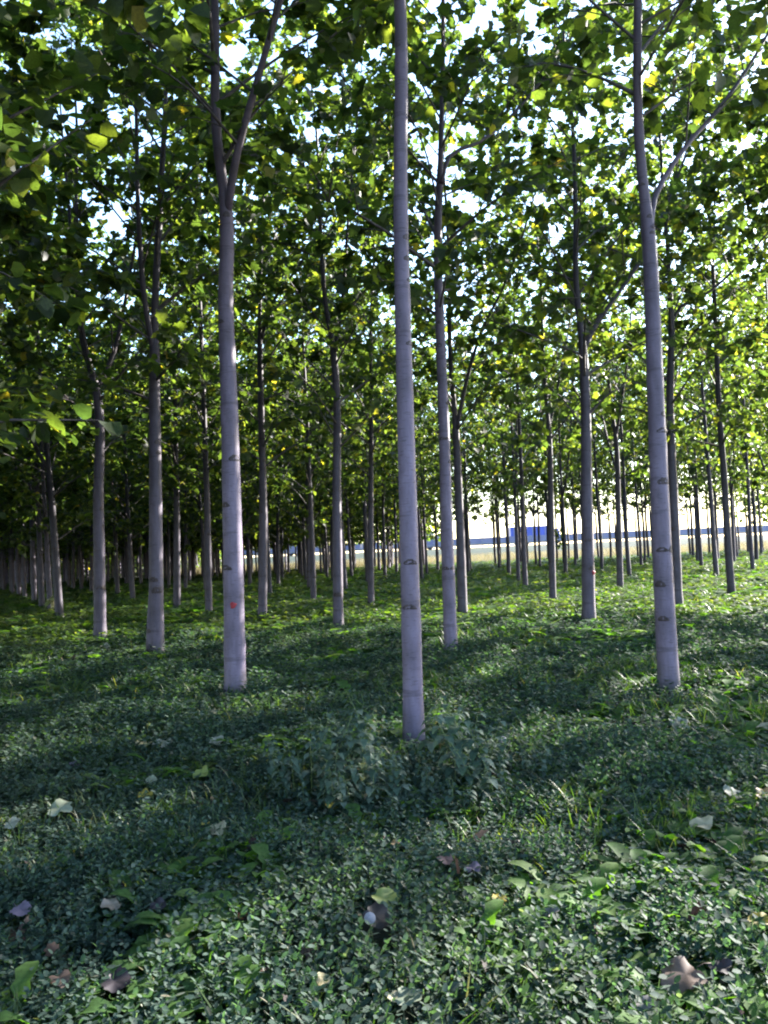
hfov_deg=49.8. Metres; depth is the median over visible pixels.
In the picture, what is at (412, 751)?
nettle plant
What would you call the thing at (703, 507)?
poplar tree
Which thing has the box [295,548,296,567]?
poplar tree
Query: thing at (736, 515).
poplar tree
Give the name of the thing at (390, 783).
nettle plant
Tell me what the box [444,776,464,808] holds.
nettle plant
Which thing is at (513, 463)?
poplar tree
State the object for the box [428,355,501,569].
poplar tree
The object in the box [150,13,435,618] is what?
poplar tree
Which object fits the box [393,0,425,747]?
poplar tree
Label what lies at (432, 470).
poplar tree
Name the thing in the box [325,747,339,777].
nettle plant
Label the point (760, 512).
poplar tree
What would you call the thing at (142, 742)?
fallen leaf
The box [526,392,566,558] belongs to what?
poplar tree
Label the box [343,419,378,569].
poplar tree
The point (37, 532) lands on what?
poplar tree
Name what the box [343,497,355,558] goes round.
poplar tree
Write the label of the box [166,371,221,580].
poplar tree
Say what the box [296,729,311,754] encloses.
nettle plant
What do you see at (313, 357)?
poplar tree
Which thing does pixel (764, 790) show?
fallen leaf
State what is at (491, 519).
poplar tree
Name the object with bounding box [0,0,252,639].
poplar tree
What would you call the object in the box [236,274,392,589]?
poplar tree
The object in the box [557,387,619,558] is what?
poplar tree
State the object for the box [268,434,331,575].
poplar tree
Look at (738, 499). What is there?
poplar tree
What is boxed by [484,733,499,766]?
nettle plant
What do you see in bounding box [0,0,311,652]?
poplar tree
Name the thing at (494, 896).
fallen leaf
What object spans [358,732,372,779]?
nettle plant
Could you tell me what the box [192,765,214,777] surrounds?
fallen leaf
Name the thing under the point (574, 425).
poplar tree
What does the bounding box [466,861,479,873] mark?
fallen leaf
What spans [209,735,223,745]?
fallen leaf
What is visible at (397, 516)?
poplar tree
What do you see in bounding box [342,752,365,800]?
nettle plant
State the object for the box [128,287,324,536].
poplar tree
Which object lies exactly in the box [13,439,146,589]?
poplar tree
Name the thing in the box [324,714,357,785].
nettle plant
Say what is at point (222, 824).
fallen leaf
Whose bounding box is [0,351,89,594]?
poplar tree
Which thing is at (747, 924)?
dandelion plant
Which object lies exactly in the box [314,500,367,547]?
poplar tree
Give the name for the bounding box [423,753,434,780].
nettle plant
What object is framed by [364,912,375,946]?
dandelion clock
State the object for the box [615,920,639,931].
fallen leaf
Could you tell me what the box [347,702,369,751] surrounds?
nettle plant
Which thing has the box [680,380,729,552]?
poplar tree
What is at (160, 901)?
fallen leaf
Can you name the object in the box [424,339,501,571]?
poplar tree
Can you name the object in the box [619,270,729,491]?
poplar tree
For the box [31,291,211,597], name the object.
poplar tree
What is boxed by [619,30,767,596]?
poplar tree
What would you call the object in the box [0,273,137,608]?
poplar tree
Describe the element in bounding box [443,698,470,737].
nettle plant
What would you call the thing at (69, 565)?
poplar tree
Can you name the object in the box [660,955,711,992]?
fallen leaf
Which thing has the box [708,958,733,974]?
fallen leaf
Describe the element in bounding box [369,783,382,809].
nettle plant
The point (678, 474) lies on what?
poplar tree
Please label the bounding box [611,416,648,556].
poplar tree
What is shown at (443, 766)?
nettle plant
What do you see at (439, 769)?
nettle plant
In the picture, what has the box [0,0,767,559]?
sky
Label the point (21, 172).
poplar tree
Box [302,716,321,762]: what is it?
nettle plant
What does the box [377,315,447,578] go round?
poplar tree
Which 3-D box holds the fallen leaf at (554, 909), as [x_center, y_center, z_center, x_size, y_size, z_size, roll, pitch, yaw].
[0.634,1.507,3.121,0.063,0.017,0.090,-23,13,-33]
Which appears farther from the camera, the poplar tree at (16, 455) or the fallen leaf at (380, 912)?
the poplar tree at (16, 455)
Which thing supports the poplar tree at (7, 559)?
on the ground at (378, 938)
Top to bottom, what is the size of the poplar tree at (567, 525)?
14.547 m
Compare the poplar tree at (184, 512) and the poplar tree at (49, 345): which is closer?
the poplar tree at (49, 345)
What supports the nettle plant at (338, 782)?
on the ground at (378, 938)
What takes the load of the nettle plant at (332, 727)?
on the ground at (378, 938)
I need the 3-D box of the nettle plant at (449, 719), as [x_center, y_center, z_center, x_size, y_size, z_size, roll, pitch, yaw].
[0.453,1.433,5.180,0.251,0.622,0.196,-1,-3,-33]
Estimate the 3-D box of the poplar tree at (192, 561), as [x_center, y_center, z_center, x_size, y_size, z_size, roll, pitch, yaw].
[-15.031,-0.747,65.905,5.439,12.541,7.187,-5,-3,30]
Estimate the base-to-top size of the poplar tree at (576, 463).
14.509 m
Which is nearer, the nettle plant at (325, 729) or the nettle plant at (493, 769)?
the nettle plant at (493, 769)
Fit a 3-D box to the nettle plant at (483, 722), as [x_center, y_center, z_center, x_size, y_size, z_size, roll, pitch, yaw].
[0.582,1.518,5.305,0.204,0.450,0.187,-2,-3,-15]
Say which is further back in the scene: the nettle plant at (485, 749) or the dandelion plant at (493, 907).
the nettle plant at (485, 749)
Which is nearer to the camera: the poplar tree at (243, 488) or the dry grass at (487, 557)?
the poplar tree at (243, 488)
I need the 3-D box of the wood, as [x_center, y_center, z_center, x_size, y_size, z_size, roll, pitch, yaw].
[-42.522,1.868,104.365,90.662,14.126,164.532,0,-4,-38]
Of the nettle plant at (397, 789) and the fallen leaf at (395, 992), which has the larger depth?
the nettle plant at (397, 789)
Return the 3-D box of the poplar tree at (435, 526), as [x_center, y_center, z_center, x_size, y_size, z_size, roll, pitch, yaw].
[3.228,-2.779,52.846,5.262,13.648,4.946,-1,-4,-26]
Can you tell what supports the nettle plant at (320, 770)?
on the ground at (378, 938)
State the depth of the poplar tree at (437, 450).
55.78 m
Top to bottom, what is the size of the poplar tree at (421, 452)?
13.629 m
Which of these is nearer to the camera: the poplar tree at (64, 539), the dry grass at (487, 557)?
the poplar tree at (64, 539)
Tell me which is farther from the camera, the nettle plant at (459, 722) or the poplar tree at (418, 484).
the poplar tree at (418, 484)
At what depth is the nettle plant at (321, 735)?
5.33 m
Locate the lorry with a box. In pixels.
[509,526,559,544]
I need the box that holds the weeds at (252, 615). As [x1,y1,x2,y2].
[0,549,767,649]
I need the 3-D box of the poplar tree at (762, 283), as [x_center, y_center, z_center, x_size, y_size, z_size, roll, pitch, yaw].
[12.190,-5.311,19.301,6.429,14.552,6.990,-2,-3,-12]
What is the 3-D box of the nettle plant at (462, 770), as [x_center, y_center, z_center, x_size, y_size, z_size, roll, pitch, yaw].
[0.463,1.511,4.713,0.183,0.416,0.142,-1,-4,-36]
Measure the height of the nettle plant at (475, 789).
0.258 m
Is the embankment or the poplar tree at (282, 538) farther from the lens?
the embankment
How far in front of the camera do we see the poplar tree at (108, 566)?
60.07 m
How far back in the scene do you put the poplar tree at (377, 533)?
59.86 m
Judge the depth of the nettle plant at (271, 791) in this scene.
4.98 m
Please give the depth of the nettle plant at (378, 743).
5.59 m
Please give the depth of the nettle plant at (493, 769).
5.12 m
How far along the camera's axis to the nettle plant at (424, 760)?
5.07 m
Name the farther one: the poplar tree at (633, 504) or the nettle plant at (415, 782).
the poplar tree at (633, 504)
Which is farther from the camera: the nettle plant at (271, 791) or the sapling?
the sapling
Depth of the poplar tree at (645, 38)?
8.27 m
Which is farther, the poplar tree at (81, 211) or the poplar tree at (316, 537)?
the poplar tree at (316, 537)
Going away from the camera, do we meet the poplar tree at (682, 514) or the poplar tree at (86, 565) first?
the poplar tree at (682, 514)
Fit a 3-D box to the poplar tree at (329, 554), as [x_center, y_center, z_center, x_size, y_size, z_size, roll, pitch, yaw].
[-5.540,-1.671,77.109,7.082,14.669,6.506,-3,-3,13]
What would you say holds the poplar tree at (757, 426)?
on the ground at (378, 938)
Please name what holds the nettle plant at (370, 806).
on the ground at (378, 938)
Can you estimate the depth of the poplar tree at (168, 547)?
42.46 m
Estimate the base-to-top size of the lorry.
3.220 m
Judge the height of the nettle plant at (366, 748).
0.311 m
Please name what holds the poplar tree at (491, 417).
on the ground at (378, 938)
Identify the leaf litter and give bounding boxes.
[0,598,766,1023]
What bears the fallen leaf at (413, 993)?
on the ground at (378, 938)
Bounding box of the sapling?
[44,596,53,609]
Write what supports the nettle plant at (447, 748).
on the ground at (378, 938)
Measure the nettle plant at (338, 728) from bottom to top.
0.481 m
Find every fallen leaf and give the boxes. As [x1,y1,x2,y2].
[4,816,20,828]
[9,900,30,915]
[47,798,71,818]
[49,969,71,987]
[98,965,131,992]
[100,898,125,910]
[135,740,151,745]
[138,788,154,797]
[144,775,156,782]
[148,896,165,909]
[152,738,171,747]
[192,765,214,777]
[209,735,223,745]
[209,820,229,834]
[316,972,330,986]
[354,902,396,928]
[370,887,399,908]
[385,988,398,1002]
[389,986,421,1005]
[437,852,452,864]
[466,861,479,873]
[492,893,506,904]
[544,904,559,916]
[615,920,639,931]
[636,995,656,1009]
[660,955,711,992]
[668,715,688,728]
[689,815,721,828]
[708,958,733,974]
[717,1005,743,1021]
[723,785,740,796]
[745,720,767,729]
[747,911,767,927]
[754,788,767,797]
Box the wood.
[4,414,767,586]
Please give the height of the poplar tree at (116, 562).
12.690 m
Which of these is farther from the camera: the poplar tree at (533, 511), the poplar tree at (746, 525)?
the poplar tree at (746, 525)
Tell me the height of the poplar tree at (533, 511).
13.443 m
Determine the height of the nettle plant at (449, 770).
0.521 m
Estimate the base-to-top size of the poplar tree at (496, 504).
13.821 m
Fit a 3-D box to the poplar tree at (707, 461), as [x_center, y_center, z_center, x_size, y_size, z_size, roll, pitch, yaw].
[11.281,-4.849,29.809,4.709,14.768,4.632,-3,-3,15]
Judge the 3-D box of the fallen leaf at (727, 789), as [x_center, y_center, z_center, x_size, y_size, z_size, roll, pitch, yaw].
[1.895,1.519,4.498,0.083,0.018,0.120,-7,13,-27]
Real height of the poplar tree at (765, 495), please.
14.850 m
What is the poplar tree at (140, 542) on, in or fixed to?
on the ground at (378, 938)
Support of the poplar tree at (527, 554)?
on the ground at (378, 938)
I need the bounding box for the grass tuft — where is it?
[627,640,654,665]
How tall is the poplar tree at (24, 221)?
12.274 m
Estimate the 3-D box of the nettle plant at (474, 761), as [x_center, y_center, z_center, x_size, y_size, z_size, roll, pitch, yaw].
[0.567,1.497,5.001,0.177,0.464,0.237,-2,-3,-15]
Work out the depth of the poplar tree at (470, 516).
68.57 m
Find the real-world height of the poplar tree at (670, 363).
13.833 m
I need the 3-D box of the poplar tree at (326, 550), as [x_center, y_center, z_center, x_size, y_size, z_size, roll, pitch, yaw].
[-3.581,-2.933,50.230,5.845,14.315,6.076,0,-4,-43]
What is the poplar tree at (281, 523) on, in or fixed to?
on the ground at (378, 938)
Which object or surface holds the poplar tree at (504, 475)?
on the ground at (378, 938)
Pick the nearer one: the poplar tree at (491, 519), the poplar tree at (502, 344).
the poplar tree at (502, 344)
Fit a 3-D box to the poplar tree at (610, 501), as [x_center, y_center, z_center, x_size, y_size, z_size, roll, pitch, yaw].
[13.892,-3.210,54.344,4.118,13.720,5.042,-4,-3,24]
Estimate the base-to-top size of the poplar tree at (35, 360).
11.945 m
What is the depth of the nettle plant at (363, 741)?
4.92 m
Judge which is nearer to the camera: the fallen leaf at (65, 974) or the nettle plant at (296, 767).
the fallen leaf at (65, 974)
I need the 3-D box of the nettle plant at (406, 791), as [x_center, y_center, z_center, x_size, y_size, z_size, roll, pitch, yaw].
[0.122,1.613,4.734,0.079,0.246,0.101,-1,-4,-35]
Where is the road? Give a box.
[254,534,767,557]
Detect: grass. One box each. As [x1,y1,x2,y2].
[163,539,767,575]
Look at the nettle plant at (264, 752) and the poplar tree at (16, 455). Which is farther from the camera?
the poplar tree at (16, 455)
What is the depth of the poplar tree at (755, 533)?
43.75 m
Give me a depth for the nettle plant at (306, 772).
4.99 m
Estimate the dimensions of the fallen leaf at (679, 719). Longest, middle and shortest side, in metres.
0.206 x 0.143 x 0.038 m
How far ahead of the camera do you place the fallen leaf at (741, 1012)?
2.40 m
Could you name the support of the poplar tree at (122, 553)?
on the ground at (378, 938)
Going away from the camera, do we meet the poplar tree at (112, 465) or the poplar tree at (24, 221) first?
the poplar tree at (24, 221)
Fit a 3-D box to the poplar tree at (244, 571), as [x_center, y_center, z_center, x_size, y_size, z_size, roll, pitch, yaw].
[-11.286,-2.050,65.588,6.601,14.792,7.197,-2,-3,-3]
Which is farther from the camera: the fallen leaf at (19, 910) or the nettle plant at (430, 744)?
the nettle plant at (430, 744)
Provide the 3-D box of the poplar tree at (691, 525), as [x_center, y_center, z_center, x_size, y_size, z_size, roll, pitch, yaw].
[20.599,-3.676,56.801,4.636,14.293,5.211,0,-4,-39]
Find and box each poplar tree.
[0,0,105,433]
[0,0,136,430]
[0,0,209,463]
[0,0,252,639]
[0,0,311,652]
[0,28,53,518]
[0,120,199,616]
[0,233,118,605]
[0,239,46,466]
[0,254,116,601]
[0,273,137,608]
[0,300,70,485]
[0,301,26,455]
[0,339,88,595]
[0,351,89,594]
[0,471,29,590]
[0,485,70,593]
[0,506,29,589]
[0,535,14,588]
[6,357,168,555]
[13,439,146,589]
[17,369,165,590]
[27,498,71,560]
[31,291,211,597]
[32,0,416,694]
[34,454,107,587]
[39,327,183,593]
[51,446,81,586]
[60,548,76,579]
[68,202,257,607]
[75,541,87,580]
[84,510,116,581]
[103,83,297,610]
[104,421,148,582]
[105,360,199,550]
[106,552,120,578]
[110,347,255,589]
[110,410,146,583]
[115,285,265,591]
[118,365,179,583]
[118,538,136,576]
[119,369,203,588]
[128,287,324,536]
[133,547,134,577]
[135,468,256,553]
[137,402,194,553]
[142,534,144,578]
[148,445,183,579]
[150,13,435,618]
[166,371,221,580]
[166,529,192,570]
[170,381,286,551]
[170,474,199,576]
[170,530,193,575]
[178,2,458,626]
[183,223,330,592]
[188,197,393,600]
[189,482,249,577]
[190,339,298,584]
[210,325,344,585]
[210,397,281,563]
[210,448,271,543]
[213,552,215,571]
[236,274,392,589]
[241,447,304,578]
[242,541,245,575]
[243,468,305,573]
[244,337,373,580]
[252,251,426,588]
[252,548,257,570]
[264,0,670,653]
[265,323,415,579]
[267,366,349,576]
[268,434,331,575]
[271,108,475,604]
[284,462,324,572]
[290,467,343,571]
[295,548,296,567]
[299,408,384,547]
[301,284,422,581]
[312,325,390,577]
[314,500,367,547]
[328,0,644,614]
[328,444,350,568]
[341,418,392,530]
[342,301,437,578]
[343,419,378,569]
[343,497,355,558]
[352,264,451,511]
[354,445,391,565]
[358,423,396,569]
[367,493,398,567]
[373,346,433,573]
[373,378,431,520]
[374,484,398,566]
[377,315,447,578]
[381,325,461,573]
[381,542,382,565]
[391,418,436,522]
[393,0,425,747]
[395,294,503,506]
[396,435,430,528]
[408,0,767,622]
[415,394,452,556]
[416,363,473,570]
[418,415,454,536]
[421,451,454,532]
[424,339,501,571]
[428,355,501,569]
[434,369,495,565]
[434,392,488,555]
[435,420,488,523]
[452,190,602,586]
[453,253,579,581]
[456,100,667,600]
[459,336,542,569]
[460,295,540,574]
[462,359,530,567]
[466,409,510,552]
[467,373,529,564]
[467,405,511,563]
[476,388,564,564]
[489,413,534,561]
[495,270,632,573]
[496,371,574,566]
[496,379,540,561]
[500,0,767,699]
[501,420,534,534]
[503,299,579,565]
[504,126,746,588]
[518,230,687,575]
[522,373,580,562]
[522,418,574,561]
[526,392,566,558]
[536,338,606,565]
[539,378,608,518]
[541,318,624,509]
[543,393,595,559]
[546,0,767,603]
[553,423,579,558]
[554,293,642,569]
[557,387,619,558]
[573,364,630,561]
[578,332,648,503]
[592,423,632,549]
[592,435,633,557]
[596,313,649,565]
[597,374,647,541]
[603,358,689,560]
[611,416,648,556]
[612,368,649,556]
[615,303,713,497]
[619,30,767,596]
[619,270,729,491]
[629,404,651,552]
[632,300,748,565]
[633,172,764,575]
[633,359,691,507]
[637,419,696,516]
[640,307,736,561]
[660,123,767,457]
[662,1,767,403]
[674,359,719,556]
[675,418,706,554]
[676,282,767,559]
[677,379,740,509]
[679,337,753,557]
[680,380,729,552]
[683,299,766,561]
[684,263,767,474]
[690,381,763,556]
[693,259,767,569]
[695,397,746,513]
[703,444,740,551]
[713,419,766,551]
[715,216,767,287]
[720,465,753,550]
[721,283,767,493]
[726,309,767,501]
[735,419,767,550]
[736,376,767,554]
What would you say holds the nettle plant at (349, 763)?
on the ground at (378, 938)
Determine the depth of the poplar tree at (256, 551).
84.46 m
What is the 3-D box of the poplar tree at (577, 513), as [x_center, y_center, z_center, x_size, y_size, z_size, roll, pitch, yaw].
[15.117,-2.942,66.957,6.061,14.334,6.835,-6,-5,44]
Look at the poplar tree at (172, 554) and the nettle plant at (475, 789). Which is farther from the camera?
the poplar tree at (172, 554)
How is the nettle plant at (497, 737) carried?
on the ground at (378, 938)
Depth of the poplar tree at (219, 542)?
44.86 m
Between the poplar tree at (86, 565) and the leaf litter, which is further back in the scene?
the poplar tree at (86, 565)
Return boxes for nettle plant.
[260,732,275,762]
[264,750,281,779]
[265,740,290,772]
[266,780,276,801]
[268,759,292,801]
[273,748,295,780]
[283,743,303,800]
[283,781,291,803]
[291,751,315,797]
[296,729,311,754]
[297,736,323,796]
[297,781,310,813]
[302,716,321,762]
[308,713,337,774]
[310,741,326,791]
[311,718,337,777]
[312,737,337,796]
[317,775,331,814]
[318,742,349,801]
[323,765,342,813]
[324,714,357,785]
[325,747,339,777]
[328,720,365,791]
[329,776,352,819]
[331,713,344,743]
[331,769,361,815]
[334,770,346,807]
[335,696,356,747]
[339,720,357,765]
[341,690,376,757]
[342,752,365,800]
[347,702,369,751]
[347,736,386,789]
[347,756,355,787]
[348,705,383,764]
[350,746,368,777]
[351,733,375,789]
[353,763,375,801]
[356,730,381,771]
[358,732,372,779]
[359,749,390,811]
[360,780,382,809]
[367,725,383,747]
[368,718,388,747]
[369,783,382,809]
[370,709,382,733]
[372,748,386,787]
[375,736,385,765]
[379,747,386,768]
[380,758,400,804]
[385,795,398,816]
[387,749,404,783]
[389,753,409,801]
[393,754,407,781]
[399,760,414,782]
[400,773,413,800]
[401,761,410,782]
[404,733,423,766]
[410,751,426,784]
[410,766,422,787]
[411,798,420,821]
[415,694,452,775]
[415,741,430,773]
[415,766,430,790]
[419,752,433,780]
[420,771,440,795]
[421,770,437,801]
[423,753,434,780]
[425,714,468,786]
[430,773,446,792]
[432,721,454,763]
[432,751,446,777]
[435,692,474,780]
[438,724,455,762]
[439,710,469,756]
[440,745,457,788]
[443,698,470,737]
[443,778,463,809]
[444,741,479,801]
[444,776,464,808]
[451,721,468,756]
[454,729,471,756]
[460,719,495,779]
[461,782,476,813]
[462,712,485,759]
[462,769,483,802]
[467,732,491,784]
[468,761,498,798]
[475,755,504,804]
[480,718,507,770]
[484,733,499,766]
[492,754,506,770]
[494,730,510,774]
[494,758,512,797]
[521,749,532,777]
[530,746,549,781]
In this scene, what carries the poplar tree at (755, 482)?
on the ground at (378, 938)
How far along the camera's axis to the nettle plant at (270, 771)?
5.27 m
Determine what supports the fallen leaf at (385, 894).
on the ground at (378, 938)
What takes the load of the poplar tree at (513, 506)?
on the ground at (378, 938)
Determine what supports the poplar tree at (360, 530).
on the ground at (378, 938)
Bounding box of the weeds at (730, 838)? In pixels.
[0,556,767,1023]
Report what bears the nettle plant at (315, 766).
on the ground at (378, 938)
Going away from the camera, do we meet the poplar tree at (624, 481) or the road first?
the poplar tree at (624, 481)
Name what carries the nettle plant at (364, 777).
on the ground at (378, 938)
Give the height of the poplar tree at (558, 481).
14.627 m
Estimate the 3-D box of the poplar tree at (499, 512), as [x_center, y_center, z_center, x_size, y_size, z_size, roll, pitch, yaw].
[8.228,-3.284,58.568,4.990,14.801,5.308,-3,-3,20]
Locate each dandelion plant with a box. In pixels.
[190,931,205,948]
[447,899,522,966]
[706,919,760,932]
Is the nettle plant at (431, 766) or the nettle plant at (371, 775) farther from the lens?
the nettle plant at (431, 766)
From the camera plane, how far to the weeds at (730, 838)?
3.95 m
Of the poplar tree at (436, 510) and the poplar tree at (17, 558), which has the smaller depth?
the poplar tree at (17, 558)
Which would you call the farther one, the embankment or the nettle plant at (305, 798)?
the embankment
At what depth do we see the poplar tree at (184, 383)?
21.93 m
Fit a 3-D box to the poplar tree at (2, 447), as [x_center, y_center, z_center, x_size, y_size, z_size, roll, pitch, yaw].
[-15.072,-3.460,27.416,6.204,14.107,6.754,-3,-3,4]
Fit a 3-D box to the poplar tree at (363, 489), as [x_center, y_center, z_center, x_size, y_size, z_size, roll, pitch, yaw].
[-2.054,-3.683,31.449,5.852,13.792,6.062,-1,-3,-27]
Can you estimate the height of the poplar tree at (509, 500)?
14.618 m
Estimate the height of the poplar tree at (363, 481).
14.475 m
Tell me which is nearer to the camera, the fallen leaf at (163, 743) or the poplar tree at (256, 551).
the fallen leaf at (163, 743)
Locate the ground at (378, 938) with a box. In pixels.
[0,576,766,1023]
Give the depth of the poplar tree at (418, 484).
62.81 m
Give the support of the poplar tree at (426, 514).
on the ground at (378, 938)
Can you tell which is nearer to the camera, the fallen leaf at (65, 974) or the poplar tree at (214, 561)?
the fallen leaf at (65, 974)
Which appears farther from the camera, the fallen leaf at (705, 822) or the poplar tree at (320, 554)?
the poplar tree at (320, 554)
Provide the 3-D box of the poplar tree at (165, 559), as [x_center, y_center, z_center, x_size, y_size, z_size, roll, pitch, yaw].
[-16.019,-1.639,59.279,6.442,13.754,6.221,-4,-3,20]
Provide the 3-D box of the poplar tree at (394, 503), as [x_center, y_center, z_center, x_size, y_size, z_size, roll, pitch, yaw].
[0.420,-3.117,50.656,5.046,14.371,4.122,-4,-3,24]
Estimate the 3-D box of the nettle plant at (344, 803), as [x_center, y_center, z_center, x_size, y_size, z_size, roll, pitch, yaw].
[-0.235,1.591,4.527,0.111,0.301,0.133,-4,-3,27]
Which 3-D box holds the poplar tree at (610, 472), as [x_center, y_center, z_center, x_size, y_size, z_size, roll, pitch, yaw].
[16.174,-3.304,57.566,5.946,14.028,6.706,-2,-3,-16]
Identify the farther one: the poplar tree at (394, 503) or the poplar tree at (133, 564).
the poplar tree at (133, 564)
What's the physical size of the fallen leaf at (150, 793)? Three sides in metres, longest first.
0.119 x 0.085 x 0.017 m
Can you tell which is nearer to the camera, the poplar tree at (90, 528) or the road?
the poplar tree at (90, 528)
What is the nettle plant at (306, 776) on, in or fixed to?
on the ground at (378, 938)
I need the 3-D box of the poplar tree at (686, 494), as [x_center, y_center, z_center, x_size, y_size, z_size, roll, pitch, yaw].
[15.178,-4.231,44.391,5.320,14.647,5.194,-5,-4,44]
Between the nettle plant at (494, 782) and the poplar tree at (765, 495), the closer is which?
the nettle plant at (494, 782)
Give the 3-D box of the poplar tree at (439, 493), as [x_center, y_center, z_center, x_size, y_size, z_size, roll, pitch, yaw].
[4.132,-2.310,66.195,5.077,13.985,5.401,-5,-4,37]
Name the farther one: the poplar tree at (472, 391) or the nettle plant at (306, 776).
the poplar tree at (472, 391)
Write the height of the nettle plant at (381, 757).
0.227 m
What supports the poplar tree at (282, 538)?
on the ground at (378, 938)
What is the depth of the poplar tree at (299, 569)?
64.16 m
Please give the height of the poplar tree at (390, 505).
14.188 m
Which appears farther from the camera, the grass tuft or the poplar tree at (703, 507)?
the poplar tree at (703, 507)
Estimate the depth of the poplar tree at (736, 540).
53.04 m
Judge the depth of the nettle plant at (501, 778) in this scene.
4.79 m
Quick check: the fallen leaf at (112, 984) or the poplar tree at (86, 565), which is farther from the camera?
the poplar tree at (86, 565)
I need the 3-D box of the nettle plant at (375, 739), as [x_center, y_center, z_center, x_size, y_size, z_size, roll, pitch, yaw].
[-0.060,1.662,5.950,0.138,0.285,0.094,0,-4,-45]
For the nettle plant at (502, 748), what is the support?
on the ground at (378, 938)
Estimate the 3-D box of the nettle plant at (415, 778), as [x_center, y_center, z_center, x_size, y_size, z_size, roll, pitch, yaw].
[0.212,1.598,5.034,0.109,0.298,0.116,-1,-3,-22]
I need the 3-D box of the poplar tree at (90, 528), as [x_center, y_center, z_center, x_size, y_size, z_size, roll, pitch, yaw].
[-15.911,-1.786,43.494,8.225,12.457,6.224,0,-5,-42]
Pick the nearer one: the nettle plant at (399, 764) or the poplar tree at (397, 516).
the nettle plant at (399, 764)
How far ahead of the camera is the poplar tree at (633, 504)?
50.69 m
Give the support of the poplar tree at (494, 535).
on the ground at (378, 938)
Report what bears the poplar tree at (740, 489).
on the ground at (378, 938)
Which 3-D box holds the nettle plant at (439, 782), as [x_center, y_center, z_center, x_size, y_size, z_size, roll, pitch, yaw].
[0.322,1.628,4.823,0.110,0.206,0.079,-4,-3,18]
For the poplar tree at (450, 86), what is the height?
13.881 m
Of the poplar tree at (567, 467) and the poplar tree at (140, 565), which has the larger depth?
the poplar tree at (140, 565)
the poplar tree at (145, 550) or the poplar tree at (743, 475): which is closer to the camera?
the poplar tree at (743, 475)
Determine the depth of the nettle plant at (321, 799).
4.64 m
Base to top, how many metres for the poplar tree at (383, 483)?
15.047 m
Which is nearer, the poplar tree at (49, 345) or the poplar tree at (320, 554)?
the poplar tree at (49, 345)
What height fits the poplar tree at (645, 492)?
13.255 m
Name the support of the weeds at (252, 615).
on the ground at (378, 938)
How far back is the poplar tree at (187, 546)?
38.97 m
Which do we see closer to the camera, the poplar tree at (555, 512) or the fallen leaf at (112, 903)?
the fallen leaf at (112, 903)
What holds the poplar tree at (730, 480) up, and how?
on the ground at (378, 938)
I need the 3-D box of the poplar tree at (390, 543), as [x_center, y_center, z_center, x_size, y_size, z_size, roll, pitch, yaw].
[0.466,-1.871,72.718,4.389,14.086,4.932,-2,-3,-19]
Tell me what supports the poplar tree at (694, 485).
on the ground at (378, 938)
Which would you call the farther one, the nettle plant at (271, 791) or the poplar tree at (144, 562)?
the poplar tree at (144, 562)
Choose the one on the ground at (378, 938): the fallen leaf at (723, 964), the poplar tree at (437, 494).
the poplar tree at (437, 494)
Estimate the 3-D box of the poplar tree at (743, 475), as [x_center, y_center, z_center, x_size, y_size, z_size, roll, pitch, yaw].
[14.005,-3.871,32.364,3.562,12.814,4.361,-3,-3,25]
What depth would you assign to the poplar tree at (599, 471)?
48.39 m
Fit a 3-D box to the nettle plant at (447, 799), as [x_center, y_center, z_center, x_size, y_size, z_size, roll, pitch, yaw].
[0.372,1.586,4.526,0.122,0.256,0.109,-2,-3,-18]
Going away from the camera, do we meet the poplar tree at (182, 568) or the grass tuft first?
the grass tuft
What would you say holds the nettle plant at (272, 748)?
on the ground at (378, 938)
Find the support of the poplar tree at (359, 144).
on the ground at (378, 938)
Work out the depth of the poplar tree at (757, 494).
55.26 m
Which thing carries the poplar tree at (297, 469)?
on the ground at (378, 938)
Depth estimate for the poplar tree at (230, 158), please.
8.79 m
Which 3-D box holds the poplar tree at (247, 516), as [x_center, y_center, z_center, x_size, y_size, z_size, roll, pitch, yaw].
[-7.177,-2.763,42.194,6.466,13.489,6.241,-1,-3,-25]
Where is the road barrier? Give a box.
[180,525,767,558]
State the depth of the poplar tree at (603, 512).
63.51 m
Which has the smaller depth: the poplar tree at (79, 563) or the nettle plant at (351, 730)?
the nettle plant at (351, 730)
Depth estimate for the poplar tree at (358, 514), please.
46.52 m
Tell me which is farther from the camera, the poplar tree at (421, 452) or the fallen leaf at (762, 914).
the poplar tree at (421, 452)
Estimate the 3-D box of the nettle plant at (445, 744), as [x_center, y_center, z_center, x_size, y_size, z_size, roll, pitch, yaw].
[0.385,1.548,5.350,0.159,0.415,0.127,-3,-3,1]
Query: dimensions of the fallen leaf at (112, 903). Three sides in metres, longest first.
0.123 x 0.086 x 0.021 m
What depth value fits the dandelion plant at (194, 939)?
3.14 m
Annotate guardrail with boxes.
[105,530,767,561]
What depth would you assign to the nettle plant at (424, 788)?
4.70 m
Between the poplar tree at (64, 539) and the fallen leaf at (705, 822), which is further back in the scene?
the poplar tree at (64, 539)
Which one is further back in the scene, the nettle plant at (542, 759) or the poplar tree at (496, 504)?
the poplar tree at (496, 504)
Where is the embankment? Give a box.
[180,535,767,566]
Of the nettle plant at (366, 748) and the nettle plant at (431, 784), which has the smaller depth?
the nettle plant at (431, 784)
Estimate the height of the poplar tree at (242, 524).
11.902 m
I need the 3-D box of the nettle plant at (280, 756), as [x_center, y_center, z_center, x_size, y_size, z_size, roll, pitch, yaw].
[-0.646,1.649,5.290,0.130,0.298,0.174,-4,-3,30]
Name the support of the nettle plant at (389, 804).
on the ground at (378, 938)

